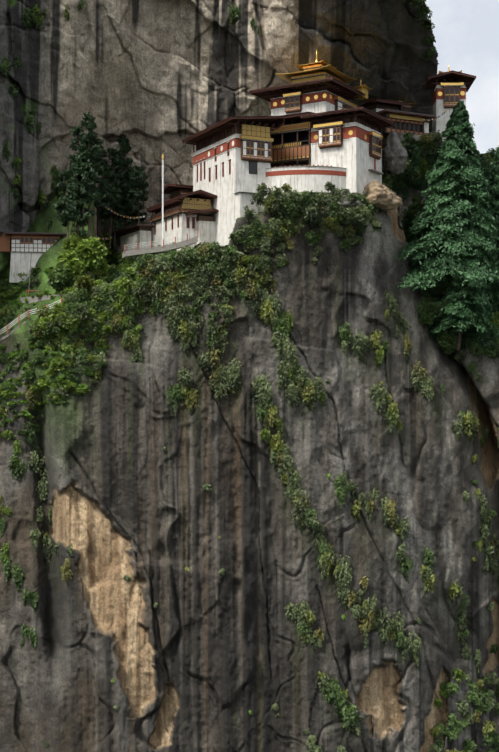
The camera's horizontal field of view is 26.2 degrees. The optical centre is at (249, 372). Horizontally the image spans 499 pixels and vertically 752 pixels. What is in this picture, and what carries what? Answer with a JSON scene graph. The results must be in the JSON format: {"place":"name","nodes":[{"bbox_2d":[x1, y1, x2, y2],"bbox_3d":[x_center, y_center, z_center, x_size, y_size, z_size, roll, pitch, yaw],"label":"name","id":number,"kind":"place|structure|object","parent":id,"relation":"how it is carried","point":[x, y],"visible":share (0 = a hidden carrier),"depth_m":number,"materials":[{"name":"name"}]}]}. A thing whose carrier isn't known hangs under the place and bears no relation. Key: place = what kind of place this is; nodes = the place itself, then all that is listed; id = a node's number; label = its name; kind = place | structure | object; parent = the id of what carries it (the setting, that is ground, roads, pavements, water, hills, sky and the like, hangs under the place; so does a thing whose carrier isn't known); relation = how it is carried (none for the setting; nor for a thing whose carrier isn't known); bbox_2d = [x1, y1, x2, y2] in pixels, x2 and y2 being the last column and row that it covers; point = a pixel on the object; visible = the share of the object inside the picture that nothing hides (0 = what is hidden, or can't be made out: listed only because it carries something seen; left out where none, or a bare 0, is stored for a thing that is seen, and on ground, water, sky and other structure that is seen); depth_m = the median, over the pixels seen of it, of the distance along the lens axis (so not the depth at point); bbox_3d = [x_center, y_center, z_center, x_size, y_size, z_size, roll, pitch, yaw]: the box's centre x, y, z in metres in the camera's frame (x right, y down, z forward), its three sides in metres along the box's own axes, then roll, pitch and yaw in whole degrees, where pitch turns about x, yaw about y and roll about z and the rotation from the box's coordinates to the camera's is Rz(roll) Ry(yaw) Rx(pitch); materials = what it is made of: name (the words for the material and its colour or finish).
{"place":"outdoors","nodes":[
{"label":"outdoors","id":0,"kind":"place"},
{"bbox_2d":[0,0,498,751],"bbox_3d":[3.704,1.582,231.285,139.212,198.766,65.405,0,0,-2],"label":"cliff","id":1,"kind":"structure","parent":0,"point":[204,656],"depth_m":214.35,"materials":[{"name":"grey stone"}]},
{"bbox_2d":[0,253,63,342],"bbox_3d":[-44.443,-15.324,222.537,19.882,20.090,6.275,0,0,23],"label":"stairs","id":2,"kind":"structure","parent":1,"relation":"on","point":[34,299],"depth_m":223.95,"materials":[{"name":"grey stone"}]},
{"bbox_2d":[0,231,66,282],"bbox_3d":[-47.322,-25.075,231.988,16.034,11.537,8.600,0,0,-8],"label":"building","id":3,"kind":"structure","parent":1,"relation":"on","point":[20,247],"depth_m":229.17,"materials":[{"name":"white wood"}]},
{"bbox_2d":[111,154,197,257],"bbox_3d":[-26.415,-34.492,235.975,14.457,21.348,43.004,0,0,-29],"label":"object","id":4,"kind":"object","parent":1,"relation":"on","point":[135,240],"visible":1,"depth_m":222.87,"materials":[{"name":"white plaster"},{"name":"dark wood"},{"name":"stone"}]},
{"bbox_2d":[146,184,218,250],"bbox_3d":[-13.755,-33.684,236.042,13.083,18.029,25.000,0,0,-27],"label":"house","id":5,"kind":"structure","parent":1,"relation":"on","point":[187,209],"depth_m":227.03,"materials":[{"name":"white plaster"},{"name":"dark wood"},{"name":"yellow painted wood"}]},
{"bbox_2d":[182,116,283,246],"bbox_3d":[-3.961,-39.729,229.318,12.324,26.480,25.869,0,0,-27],"label":"white block","id":6,"kind":"structure","parent":1,"relation":"on","point":[232,158],"depth_m":221.30,"materials":[{"name":"white plaster"},{"name":"dark wood"},{"name":"yellow paint"}]},
{"bbox_2d":[0,0,498,751],"bbox_3d":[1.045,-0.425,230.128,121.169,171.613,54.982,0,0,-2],"label":"scrub","id":7,"kind":"object","parent":1,"relation":"on","point":[88,306],"visible":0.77,"depth_m":214.84,"materials":[{"name":"green plant"}]},
{"bbox_2d":[94,110,446,239],"bbox_3d":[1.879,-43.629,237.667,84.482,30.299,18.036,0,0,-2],"label":"prayer flags","id":8,"kind":"object","parent":1,"relation":"on","point":[116,213],"visible":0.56,"depth_m":235.56,"materials":[{"name":"multicoloured fabric"}]},
{"bbox_2d":[248,51,395,194],"bbox_3d":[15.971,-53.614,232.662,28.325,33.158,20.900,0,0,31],"label":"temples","id":9,"kind":"object","parent":1,"relation":"on","point":[327,122],"visible":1,"depth_m":227.34,"materials":[{"name":"white plaster"},{"name":"dark wood"},{"name":"gold"}]},
{"bbox_2d":[318,194,362,216],"bbox_3d":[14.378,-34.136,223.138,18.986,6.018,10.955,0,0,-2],"label":"rock","id":10,"kind":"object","parent":1,"relation":"on","point":[344,205],"depth_m":218.69,"materials":[{"name":"grey stone"}]},
{"bbox_2d":[265,165,345,193],"bbox_3d":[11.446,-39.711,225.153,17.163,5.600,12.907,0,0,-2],"label":"curved wall","id":11,"kind":"structure","parent":10,"relation":"on","point":[299,178],"depth_m":219.37,"materials":[{"name":"paint"}]},
{"bbox_2d":[363,180,402,210],"bbox_3d":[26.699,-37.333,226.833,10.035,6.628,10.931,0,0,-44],"label":"rock outcrop","id":12,"kind":"structure","parent":1,"relation":"on","point":[380,196],"depth_m":222.47,"materials":[{"name":"beige stone"}]},
{"bbox_2d":[382,130,407,174],"bbox_3d":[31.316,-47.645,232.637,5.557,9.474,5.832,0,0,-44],"label":"outcrop","id":13,"kind":"object","parent":1,"relation":"on","point":[394,154],"visible":1,"depth_m":230.77,"materials":[{"name":"grey stone"}]},
{"bbox_2d":[357,98,436,144],"bbox_3d":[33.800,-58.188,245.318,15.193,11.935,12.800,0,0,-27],"label":"temple building","id":14,"kind":"structure","parent":1,"relation":"on","point":[402,116],"depth_m":241.86,"materials":[{"name":"white plaster"},{"name":"dark wood"},{"name":"stone"}]},
{"bbox_2d":[425,66,475,149],"bbox_3d":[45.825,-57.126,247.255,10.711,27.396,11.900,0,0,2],"label":"tower","id":15,"kind":"structure","parent":1,"relation":"on","point":[452,87],"depth_m":243.96,"materials":[{"name":"white plaster"},{"name":"dark wood"},{"name":"gold"}]},
{"bbox_2d":[425,0,498,153],"label":"sky","id":16,"kind":"structure","parent":0,"point":[466,32],"materials":[{"name":"white"}]}
]}

